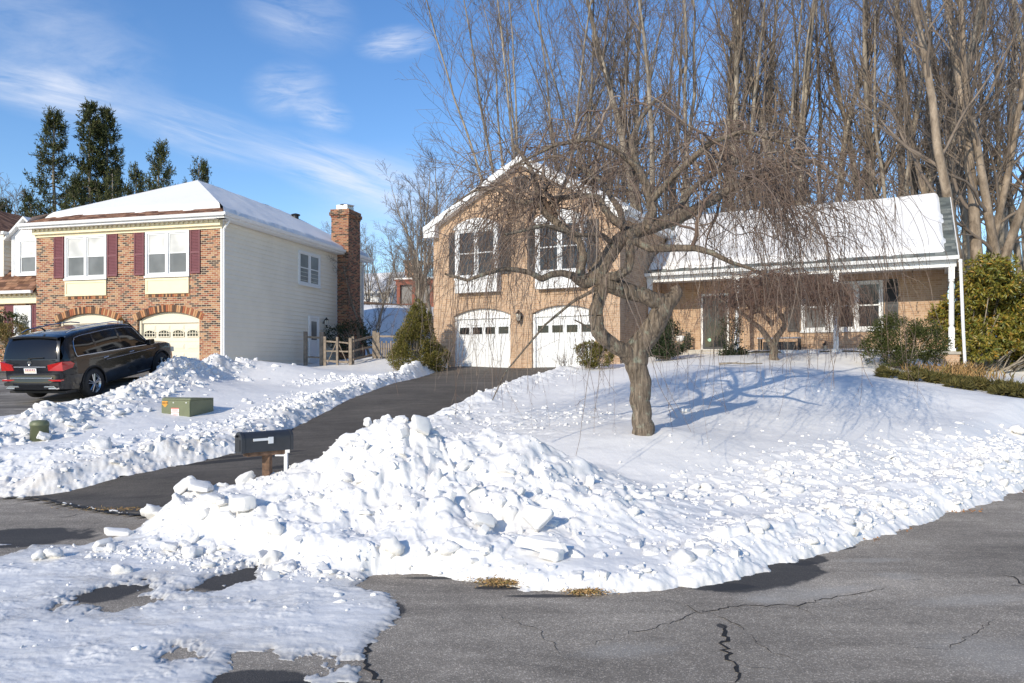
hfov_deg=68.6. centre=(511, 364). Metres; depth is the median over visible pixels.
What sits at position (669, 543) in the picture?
snow chunk
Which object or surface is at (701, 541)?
snow chunk
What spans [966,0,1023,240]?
bare tree
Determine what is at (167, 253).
window
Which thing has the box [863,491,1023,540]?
fallen leaves
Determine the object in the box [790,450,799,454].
snow chunk
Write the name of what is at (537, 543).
snow block
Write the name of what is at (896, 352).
holly bush
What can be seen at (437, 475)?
snow chunk
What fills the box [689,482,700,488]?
snow chunk
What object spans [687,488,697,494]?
snow chunk
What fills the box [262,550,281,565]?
snow chunk
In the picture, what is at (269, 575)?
snow chunk
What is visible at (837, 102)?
bare tree
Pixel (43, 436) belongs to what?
snow block
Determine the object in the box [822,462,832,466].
snow chunk
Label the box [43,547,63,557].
snow block
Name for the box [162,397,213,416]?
transformer box
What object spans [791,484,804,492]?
snow chunk
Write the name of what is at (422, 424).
snow block
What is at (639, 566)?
snow chunk
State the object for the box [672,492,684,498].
snow chunk
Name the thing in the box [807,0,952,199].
bare tree
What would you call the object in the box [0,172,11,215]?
bare tree
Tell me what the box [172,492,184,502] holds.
snow chunk
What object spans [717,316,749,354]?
shrub
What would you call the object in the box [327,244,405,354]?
bare tree
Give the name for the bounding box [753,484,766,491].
snow chunk
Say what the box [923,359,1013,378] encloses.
dry grass
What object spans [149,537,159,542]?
snow chunk
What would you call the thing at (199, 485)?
snow block
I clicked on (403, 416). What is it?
snow chunk
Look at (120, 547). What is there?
snow chunk
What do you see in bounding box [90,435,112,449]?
snow block
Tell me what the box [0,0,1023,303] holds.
sky
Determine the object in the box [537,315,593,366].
garage door
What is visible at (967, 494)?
snow chunk
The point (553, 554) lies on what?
snow block
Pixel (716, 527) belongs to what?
snow chunk
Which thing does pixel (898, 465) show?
snow chunk
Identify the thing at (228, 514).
snow chunk
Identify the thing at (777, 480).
snow chunk
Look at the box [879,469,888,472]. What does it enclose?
snow chunk
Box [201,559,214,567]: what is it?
snow chunk
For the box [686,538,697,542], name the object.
snow chunk
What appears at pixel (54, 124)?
spruce tree
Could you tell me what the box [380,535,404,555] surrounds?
snow block
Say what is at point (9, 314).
shrub
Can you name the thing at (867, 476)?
snow chunk
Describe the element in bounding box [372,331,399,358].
picket fence
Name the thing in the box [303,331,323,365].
wooden fence
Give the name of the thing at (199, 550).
snow block
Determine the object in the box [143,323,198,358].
garage door
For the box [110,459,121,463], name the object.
snow chunk
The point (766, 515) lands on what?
snow chunk
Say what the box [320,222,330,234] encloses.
bare tree
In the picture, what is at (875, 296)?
window
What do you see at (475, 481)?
snow chunk
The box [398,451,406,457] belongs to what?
snow chunk
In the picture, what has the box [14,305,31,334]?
window
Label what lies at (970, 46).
bare tree
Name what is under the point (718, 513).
snow chunk
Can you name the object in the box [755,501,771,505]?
snow chunk
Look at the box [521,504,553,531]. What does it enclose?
snow block
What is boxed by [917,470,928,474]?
snow chunk
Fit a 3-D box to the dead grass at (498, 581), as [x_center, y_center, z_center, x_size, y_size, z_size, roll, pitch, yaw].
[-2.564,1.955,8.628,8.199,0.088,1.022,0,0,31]
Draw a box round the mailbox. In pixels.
[235,429,293,475]
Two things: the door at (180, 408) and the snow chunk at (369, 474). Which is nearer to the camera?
the snow chunk at (369, 474)
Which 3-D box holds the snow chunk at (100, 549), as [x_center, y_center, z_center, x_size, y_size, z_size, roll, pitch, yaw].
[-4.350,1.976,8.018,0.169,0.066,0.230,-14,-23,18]
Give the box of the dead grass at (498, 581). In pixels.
[51,505,619,595]
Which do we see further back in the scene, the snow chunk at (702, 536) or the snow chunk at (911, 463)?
the snow chunk at (911, 463)
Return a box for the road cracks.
[18,502,1023,682]
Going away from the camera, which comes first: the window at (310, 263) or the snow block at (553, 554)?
the snow block at (553, 554)
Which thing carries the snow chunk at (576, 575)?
on the snow
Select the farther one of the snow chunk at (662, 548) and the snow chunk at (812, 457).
the snow chunk at (812, 457)
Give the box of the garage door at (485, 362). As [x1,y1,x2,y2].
[459,318,508,367]
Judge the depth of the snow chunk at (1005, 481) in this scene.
11.74 m
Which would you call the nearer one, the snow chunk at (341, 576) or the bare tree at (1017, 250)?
the snow chunk at (341, 576)
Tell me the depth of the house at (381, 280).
62.54 m
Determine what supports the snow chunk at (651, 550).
on the snow
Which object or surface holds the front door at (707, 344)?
in the house at (934, 208)
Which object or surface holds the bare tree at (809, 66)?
on the snow
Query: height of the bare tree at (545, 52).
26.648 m
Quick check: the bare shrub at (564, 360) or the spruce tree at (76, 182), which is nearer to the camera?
the bare shrub at (564, 360)
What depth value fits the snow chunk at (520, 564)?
6.92 m
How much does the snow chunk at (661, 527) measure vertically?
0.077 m
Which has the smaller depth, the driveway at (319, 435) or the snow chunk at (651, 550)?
the snow chunk at (651, 550)
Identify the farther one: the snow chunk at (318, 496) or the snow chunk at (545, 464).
the snow chunk at (545, 464)
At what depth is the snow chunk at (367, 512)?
8.09 m
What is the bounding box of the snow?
[0,305,1023,682]
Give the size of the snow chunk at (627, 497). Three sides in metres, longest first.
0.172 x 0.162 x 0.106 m
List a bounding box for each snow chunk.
[5,430,13,435]
[7,416,18,421]
[48,401,57,407]
[64,421,76,426]
[64,433,74,436]
[71,414,83,419]
[82,423,92,429]
[91,410,101,416]
[92,537,113,547]
[95,547,107,551]
[106,542,118,551]
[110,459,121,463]
[110,563,132,573]
[111,410,126,414]
[116,545,127,550]
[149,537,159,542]
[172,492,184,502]
[179,540,191,547]
[185,546,196,558]
[191,533,199,543]
[193,507,209,520]
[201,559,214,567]
[206,544,216,554]
[212,556,227,559]
[214,482,228,485]
[216,499,228,506]
[217,544,230,549]
[218,510,235,519]
[256,549,266,559]
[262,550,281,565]
[262,571,280,579]
[272,559,295,570]
[275,494,289,501]
[284,563,297,571]
[292,535,303,544]
[307,562,319,570]
[311,569,320,576]
[314,492,323,499]
[314,561,329,572]
[322,569,336,573]
[333,508,343,513]
[336,574,344,578]
[340,472,352,481]
[349,440,358,444]
[357,510,374,514]
[363,470,377,479]
[363,516,374,524]
[373,419,380,425]
[380,414,392,420]
[396,426,408,438]
[398,415,407,421]
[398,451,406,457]
[401,496,418,504]
[401,501,407,510]
[403,500,418,513]
[411,493,424,498]
[431,468,443,482]
[439,540,460,555]
[443,490,456,501]
[447,458,455,470]
[456,458,472,470]
[467,483,479,492]
[469,558,478,563]
[472,480,481,486]
[477,524,489,534]
[479,544,492,552]
[493,440,501,448]
[497,495,506,507]
[499,477,515,485]
[501,505,518,523]
[515,486,525,496]
[517,561,526,568]
[518,463,529,473]
[531,487,540,494]
[533,494,540,502]
[534,493,549,498]
[537,461,551,467]
[545,520,558,526]
[568,548,583,557]
[569,570,582,581]
[572,529,578,536]
[585,475,594,486]
[593,550,605,557]
[600,569,609,580]
[613,484,623,488]
[624,484,634,488]
[624,494,633,501]
[628,506,639,516]
[630,539,641,548]
[632,562,644,569]
[634,573,640,578]
[639,567,651,572]
[643,545,660,555]
[652,490,666,494]
[654,523,664,530]
[658,545,666,551]
[666,540,679,545]
[671,548,696,562]
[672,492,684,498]
[679,478,687,482]
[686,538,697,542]
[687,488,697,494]
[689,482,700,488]
[692,544,712,555]
[695,538,708,544]
[699,492,707,496]
[700,482,712,490]
[700,534,710,539]
[710,510,724,515]
[710,520,725,526]
[713,524,725,530]
[722,549,734,556]
[727,484,734,488]
[729,545,739,554]
[730,493,750,504]
[742,514,753,520]
[747,517,770,530]
[747,525,763,534]
[749,478,760,484]
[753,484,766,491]
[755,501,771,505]
[763,512,771,517]
[765,468,780,475]
[765,491,774,496]
[766,497,780,502]
[769,478,781,483]
[774,508,782,512]
[776,461,786,465]
[782,482,794,486]
[782,490,796,496]
[782,505,793,512]
[789,537,799,542]
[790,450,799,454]
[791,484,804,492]
[791,508,800,514]
[796,506,807,510]
[799,536,812,542]
[806,535,818,544]
[809,455,820,458]
[811,490,823,494]
[819,501,830,508]
[822,452,832,456]
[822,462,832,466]
[824,480,834,485]
[826,492,833,496]
[827,502,840,507]
[831,467,843,472]
[837,458,848,464]
[837,517,854,524]
[842,486,858,493]
[842,522,859,536]
[843,493,855,497]
[843,501,856,506]
[844,498,857,502]
[845,506,858,514]
[846,452,858,455]
[848,455,859,462]
[857,480,871,485]
[859,520,872,529]
[860,474,873,478]
[860,483,874,488]
[863,513,872,522]
[867,499,882,507]
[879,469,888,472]
[883,511,894,518]
[892,508,904,515]
[894,462,903,469]
[899,475,913,479]
[899,503,908,507]
[905,461,915,467]
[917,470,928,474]
[917,480,928,484]
[917,495,927,499]
[943,468,959,473]
[952,461,968,467]
[952,498,960,504]
[961,490,971,498]
[969,459,983,465]
[978,480,987,486]
[999,478,1009,487]
[1002,457,1010,462]
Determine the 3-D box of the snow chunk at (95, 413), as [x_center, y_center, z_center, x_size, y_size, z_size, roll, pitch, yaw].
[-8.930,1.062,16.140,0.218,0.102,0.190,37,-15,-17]
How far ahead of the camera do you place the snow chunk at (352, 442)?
9.20 m
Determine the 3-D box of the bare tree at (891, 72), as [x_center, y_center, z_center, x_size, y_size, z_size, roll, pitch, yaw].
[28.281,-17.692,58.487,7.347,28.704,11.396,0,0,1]
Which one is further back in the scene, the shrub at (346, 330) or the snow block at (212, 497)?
the shrub at (346, 330)
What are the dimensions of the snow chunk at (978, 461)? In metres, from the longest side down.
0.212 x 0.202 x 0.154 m
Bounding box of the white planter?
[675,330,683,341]
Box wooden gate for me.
[323,336,348,365]
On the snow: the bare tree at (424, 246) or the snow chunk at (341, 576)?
the bare tree at (424, 246)
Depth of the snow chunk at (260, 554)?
7.53 m
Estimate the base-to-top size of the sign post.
0.830 m
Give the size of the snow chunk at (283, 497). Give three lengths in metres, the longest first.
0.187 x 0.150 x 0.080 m
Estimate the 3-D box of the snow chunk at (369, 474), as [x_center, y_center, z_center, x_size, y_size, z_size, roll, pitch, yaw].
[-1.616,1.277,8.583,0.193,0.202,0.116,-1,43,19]
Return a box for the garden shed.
[395,277,433,306]
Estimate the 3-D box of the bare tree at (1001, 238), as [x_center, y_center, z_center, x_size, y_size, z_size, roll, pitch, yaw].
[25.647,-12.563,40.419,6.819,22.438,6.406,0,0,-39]
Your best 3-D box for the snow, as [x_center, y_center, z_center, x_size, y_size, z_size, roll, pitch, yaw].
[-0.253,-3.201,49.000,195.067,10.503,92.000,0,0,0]
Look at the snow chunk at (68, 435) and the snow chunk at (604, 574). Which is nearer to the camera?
the snow chunk at (604, 574)
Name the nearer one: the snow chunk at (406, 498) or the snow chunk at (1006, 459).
the snow chunk at (406, 498)
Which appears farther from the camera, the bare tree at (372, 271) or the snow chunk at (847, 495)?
the bare tree at (372, 271)
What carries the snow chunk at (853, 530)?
on the snow
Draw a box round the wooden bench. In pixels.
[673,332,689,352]
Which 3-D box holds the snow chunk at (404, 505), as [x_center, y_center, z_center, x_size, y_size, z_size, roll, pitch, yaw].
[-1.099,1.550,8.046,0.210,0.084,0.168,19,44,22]
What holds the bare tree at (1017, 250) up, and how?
on the snow
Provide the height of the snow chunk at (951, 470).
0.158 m
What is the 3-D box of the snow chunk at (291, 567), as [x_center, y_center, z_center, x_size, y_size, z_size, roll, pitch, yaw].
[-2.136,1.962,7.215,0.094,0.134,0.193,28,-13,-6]
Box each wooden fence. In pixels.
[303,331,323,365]
[349,336,371,364]
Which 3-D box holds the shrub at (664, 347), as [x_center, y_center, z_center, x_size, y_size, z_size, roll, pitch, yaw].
[5.276,-0.926,25.427,1.658,1.532,1.331,0,0,-31]
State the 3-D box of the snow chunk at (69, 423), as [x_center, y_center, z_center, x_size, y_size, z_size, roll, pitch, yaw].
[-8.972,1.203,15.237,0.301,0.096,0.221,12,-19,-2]
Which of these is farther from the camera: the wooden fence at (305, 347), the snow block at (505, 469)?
the wooden fence at (305, 347)
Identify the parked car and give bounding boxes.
[0,321,173,397]
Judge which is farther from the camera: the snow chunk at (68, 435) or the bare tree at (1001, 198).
the bare tree at (1001, 198)
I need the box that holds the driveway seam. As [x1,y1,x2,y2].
[18,496,140,514]
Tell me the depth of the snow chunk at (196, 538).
8.06 m
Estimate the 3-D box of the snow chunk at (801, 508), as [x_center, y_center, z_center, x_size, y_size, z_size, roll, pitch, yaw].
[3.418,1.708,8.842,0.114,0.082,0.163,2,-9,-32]
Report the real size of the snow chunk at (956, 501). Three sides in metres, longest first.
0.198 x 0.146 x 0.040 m
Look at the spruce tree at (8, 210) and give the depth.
45.86 m
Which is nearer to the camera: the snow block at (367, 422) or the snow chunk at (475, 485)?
the snow chunk at (475, 485)
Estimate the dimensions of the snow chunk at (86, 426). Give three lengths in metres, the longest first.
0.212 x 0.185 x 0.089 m
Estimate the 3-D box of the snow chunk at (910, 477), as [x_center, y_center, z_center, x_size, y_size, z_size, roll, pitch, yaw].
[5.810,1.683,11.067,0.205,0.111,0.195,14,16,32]
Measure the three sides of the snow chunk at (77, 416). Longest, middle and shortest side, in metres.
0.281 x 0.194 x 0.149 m
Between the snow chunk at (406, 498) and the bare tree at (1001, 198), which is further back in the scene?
the bare tree at (1001, 198)
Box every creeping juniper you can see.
[873,364,933,379]
[895,369,967,383]
[941,374,1023,398]
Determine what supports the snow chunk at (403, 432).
on the snow
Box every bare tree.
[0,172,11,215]
[0,185,27,215]
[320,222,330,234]
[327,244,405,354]
[360,222,387,304]
[360,224,371,273]
[360,236,410,302]
[372,213,419,301]
[375,153,464,324]
[377,168,440,301]
[393,204,433,349]
[395,0,683,199]
[407,141,479,269]
[493,0,698,214]
[548,0,658,205]
[561,0,688,212]
[604,0,743,217]
[632,0,715,216]
[681,0,816,211]
[689,0,791,212]
[691,0,801,212]
[692,0,860,204]
[698,0,891,204]
[716,0,846,207]
[736,0,815,206]
[762,0,891,203]
[768,0,924,200]
[795,0,1020,205]
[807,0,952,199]
[827,0,1023,345]
[831,1,955,199]
[843,0,1023,341]
[846,0,1023,194]
[851,0,1023,258]
[856,0,1023,271]
[869,0,1023,280]
[876,9,925,197]
[884,2,981,301]
[938,0,1023,252]
[962,0,1023,295]
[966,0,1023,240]
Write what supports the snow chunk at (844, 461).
on the snow
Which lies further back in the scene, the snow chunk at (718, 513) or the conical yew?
the conical yew
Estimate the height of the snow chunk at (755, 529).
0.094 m
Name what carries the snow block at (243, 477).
on the snow
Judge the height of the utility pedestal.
0.485 m
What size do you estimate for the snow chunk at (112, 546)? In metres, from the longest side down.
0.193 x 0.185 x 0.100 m
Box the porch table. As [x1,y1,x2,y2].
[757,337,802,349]
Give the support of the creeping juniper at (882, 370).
on the snow
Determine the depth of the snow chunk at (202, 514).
8.38 m
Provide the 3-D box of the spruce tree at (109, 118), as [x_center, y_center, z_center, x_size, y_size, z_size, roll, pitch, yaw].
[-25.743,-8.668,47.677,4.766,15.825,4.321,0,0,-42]
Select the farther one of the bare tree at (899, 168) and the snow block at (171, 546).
the bare tree at (899, 168)
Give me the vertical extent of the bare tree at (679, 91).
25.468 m
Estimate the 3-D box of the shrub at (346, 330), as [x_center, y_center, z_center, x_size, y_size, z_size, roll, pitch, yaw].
[-7.851,-1.272,35.616,3.090,1.980,1.441,0,0,0]
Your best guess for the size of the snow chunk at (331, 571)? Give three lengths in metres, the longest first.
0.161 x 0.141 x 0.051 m
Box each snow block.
[31,549,45,559]
[36,431,51,440]
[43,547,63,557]
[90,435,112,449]
[104,527,133,535]
[140,504,161,519]
[160,542,177,551]
[173,475,195,494]
[181,545,203,556]
[187,479,213,491]
[203,492,224,504]
[228,494,255,511]
[235,471,255,486]
[263,518,284,535]
[336,433,359,446]
[363,417,371,426]
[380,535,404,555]
[411,415,431,435]
[470,511,496,527]
[496,465,514,474]
[514,535,567,552]
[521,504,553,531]
[539,547,564,561]
[681,408,688,411]
[1009,424,1023,434]
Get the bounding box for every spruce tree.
[0,197,12,212]
[12,185,43,216]
[18,104,83,217]
[58,169,91,210]
[68,96,113,204]
[82,104,127,203]
[87,166,125,201]
[122,162,147,195]
[138,138,176,191]
[183,155,211,182]
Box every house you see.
[0,180,373,364]
[364,261,419,303]
[423,155,966,367]
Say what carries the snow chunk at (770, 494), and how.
on the snow
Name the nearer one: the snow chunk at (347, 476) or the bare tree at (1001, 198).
the snow chunk at (347, 476)
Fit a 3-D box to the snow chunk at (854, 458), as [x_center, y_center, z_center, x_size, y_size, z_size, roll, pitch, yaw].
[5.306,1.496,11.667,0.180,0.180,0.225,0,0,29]
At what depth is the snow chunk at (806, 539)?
7.96 m
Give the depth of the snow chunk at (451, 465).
8.94 m
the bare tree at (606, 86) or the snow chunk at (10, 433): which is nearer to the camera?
the snow chunk at (10, 433)
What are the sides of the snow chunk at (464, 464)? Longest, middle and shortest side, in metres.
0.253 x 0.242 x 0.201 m
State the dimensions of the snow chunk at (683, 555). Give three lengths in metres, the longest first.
0.232 x 0.219 x 0.168 m
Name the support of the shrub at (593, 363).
on the snow
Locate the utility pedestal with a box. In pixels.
[29,420,49,441]
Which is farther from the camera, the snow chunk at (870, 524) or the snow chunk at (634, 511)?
the snow chunk at (870, 524)
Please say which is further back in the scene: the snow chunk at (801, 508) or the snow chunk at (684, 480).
the snow chunk at (684, 480)
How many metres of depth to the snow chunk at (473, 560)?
7.06 m
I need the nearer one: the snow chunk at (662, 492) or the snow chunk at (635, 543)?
the snow chunk at (635, 543)
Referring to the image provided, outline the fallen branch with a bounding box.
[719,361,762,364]
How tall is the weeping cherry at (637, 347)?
6.184 m
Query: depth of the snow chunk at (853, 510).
8.93 m
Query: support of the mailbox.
on the snow
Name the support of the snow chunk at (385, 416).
on the snow
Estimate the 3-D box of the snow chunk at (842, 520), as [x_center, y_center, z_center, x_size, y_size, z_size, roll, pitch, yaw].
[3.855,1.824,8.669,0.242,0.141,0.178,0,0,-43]
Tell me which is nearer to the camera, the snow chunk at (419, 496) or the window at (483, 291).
the snow chunk at (419, 496)
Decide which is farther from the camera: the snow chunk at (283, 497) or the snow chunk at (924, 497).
the snow chunk at (924, 497)
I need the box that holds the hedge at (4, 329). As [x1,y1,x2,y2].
[0,321,38,361]
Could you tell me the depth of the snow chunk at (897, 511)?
9.43 m
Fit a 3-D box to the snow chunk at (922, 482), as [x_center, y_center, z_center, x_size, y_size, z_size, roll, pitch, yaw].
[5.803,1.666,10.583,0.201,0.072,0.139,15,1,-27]
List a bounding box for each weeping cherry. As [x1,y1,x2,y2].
[390,76,951,453]
[674,261,890,360]
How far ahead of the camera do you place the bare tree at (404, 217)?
51.53 m
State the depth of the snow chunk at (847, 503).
9.29 m
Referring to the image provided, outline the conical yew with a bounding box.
[385,298,451,371]
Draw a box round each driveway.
[0,370,148,415]
[2,366,555,517]
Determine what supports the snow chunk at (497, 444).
on the snow
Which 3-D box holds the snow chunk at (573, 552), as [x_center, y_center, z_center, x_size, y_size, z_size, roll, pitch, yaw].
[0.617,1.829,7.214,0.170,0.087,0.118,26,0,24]
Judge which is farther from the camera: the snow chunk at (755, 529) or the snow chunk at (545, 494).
the snow chunk at (545, 494)
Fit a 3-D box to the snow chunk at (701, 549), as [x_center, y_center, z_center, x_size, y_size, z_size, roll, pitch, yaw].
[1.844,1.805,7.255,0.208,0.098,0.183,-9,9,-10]
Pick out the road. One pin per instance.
(955, 565)
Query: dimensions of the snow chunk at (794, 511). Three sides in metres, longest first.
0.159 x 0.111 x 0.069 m
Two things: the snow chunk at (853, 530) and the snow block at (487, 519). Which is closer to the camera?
the snow block at (487, 519)
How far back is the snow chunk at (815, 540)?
7.97 m
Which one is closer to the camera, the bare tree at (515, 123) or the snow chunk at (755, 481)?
the snow chunk at (755, 481)
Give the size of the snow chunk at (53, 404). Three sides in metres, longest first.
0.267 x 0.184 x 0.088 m
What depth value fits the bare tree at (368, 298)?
59.59 m
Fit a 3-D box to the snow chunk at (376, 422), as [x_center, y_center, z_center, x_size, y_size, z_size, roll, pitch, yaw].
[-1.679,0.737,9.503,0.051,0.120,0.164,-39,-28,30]
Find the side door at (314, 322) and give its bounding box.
[311,318,317,362]
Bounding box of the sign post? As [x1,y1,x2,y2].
[275,450,289,470]
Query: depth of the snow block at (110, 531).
8.56 m
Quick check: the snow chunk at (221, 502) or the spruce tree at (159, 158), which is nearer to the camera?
the snow chunk at (221, 502)
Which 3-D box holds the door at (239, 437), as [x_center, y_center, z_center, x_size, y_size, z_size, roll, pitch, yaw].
[-3.039,0.927,9.167,0.705,0.255,0.191,0,0,-44]
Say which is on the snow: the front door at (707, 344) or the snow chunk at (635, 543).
the snow chunk at (635, 543)
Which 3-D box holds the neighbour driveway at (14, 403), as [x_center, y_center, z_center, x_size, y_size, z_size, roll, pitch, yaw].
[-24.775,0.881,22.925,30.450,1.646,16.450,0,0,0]
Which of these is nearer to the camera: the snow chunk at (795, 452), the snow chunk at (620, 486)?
the snow chunk at (620, 486)
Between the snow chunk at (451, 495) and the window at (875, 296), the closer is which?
the snow chunk at (451, 495)
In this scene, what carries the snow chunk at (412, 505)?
on the snow
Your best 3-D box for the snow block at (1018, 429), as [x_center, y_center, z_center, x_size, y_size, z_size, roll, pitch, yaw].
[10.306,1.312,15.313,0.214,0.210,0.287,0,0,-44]
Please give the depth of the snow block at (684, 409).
15.14 m
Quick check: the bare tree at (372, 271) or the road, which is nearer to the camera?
the road
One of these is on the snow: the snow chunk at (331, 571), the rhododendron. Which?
the rhododendron
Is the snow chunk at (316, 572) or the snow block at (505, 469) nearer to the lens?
the snow chunk at (316, 572)
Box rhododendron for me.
[925,249,1023,371]
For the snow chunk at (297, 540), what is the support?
on the snow
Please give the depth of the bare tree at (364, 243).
76.17 m
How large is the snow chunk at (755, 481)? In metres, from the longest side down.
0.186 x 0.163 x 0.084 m
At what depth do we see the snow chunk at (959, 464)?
11.97 m
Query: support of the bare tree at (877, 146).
on the snow
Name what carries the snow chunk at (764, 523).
on the snow
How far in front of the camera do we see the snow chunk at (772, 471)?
10.83 m
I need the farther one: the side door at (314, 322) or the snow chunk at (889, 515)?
the side door at (314, 322)
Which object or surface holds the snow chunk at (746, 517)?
on the snow
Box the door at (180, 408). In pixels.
[162,401,189,416]
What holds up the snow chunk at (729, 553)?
on the snow
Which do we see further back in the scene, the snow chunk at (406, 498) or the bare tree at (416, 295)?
the bare tree at (416, 295)
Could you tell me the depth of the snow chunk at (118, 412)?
16.39 m
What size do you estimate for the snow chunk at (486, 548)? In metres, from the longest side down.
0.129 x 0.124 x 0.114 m
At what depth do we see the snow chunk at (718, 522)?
8.19 m
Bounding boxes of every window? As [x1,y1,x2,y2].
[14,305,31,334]
[63,234,106,280]
[144,230,189,277]
[298,250,321,288]
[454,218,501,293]
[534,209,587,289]
[800,288,828,332]
[830,280,882,331]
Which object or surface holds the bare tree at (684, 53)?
on the snow
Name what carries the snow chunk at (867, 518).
on the snow
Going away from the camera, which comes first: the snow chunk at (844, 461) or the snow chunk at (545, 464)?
the snow chunk at (545, 464)
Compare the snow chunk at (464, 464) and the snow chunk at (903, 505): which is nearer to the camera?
the snow chunk at (464, 464)
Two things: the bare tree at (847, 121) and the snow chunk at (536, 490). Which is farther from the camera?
the bare tree at (847, 121)
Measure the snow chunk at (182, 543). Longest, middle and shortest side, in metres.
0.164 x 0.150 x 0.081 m
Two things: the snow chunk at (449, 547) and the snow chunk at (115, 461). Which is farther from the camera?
the snow chunk at (115, 461)
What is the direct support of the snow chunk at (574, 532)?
on the snow
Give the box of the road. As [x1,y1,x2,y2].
[0,489,1023,682]
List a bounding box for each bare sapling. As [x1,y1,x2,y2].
[409,193,454,275]
[918,190,981,289]
[981,202,1021,261]
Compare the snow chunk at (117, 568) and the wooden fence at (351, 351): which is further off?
the wooden fence at (351, 351)
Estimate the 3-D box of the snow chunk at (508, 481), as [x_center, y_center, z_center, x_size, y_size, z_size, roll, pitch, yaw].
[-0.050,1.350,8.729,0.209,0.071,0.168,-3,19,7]
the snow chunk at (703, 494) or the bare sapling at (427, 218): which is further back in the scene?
the bare sapling at (427, 218)
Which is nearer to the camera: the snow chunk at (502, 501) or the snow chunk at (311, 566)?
the snow chunk at (311, 566)
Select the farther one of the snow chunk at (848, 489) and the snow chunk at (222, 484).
the snow chunk at (848, 489)
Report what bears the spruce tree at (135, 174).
on the snow
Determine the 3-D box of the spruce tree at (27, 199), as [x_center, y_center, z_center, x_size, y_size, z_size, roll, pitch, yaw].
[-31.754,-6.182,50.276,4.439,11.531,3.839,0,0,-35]
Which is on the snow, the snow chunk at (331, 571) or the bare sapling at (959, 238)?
the bare sapling at (959, 238)
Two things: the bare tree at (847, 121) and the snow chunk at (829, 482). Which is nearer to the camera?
the snow chunk at (829, 482)
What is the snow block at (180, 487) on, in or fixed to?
on the snow
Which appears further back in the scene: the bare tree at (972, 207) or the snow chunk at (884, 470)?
the bare tree at (972, 207)
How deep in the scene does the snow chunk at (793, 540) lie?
7.95 m
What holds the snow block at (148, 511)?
on the snow
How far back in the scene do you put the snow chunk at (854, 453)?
11.89 m
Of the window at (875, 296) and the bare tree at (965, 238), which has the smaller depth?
the window at (875, 296)
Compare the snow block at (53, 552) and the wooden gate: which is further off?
the wooden gate
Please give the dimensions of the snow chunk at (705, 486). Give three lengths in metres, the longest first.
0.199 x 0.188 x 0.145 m
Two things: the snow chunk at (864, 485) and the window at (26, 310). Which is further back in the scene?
the window at (26, 310)
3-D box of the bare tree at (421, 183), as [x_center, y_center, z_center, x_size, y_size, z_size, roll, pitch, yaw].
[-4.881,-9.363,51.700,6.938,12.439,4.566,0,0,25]
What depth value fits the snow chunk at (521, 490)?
8.36 m
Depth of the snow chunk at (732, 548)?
7.34 m
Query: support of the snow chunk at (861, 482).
on the snow
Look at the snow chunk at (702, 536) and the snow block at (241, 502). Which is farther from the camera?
the snow block at (241, 502)
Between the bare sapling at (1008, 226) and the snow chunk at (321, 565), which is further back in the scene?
the bare sapling at (1008, 226)
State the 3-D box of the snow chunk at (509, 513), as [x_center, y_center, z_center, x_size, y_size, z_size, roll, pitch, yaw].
[-0.005,1.603,8.043,0.197,0.206,0.118,37,-16,-14]
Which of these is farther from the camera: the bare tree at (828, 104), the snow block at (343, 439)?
the bare tree at (828, 104)
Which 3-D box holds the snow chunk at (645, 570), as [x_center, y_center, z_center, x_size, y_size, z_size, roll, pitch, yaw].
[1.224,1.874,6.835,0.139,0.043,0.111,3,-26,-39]
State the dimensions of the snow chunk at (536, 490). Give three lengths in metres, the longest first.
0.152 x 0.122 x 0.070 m
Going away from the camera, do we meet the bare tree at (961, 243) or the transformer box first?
the transformer box
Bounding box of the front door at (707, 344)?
[703,296,726,348]
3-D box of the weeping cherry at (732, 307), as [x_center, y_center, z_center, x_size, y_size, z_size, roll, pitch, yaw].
[8.375,-1.607,23.399,7.072,3.311,4.688,0,0,0]
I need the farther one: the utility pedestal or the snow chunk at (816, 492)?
the utility pedestal
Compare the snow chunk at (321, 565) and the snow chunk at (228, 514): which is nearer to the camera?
the snow chunk at (321, 565)
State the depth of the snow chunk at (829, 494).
10.03 m
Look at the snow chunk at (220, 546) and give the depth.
7.75 m
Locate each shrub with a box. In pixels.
[0,308,29,347]
[324,319,377,356]
[549,345,580,366]
[573,338,614,368]
[648,318,693,359]
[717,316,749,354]
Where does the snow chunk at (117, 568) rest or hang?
on the snow
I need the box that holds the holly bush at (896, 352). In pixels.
[857,311,954,368]
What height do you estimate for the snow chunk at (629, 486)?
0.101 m
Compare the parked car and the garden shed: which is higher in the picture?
the garden shed

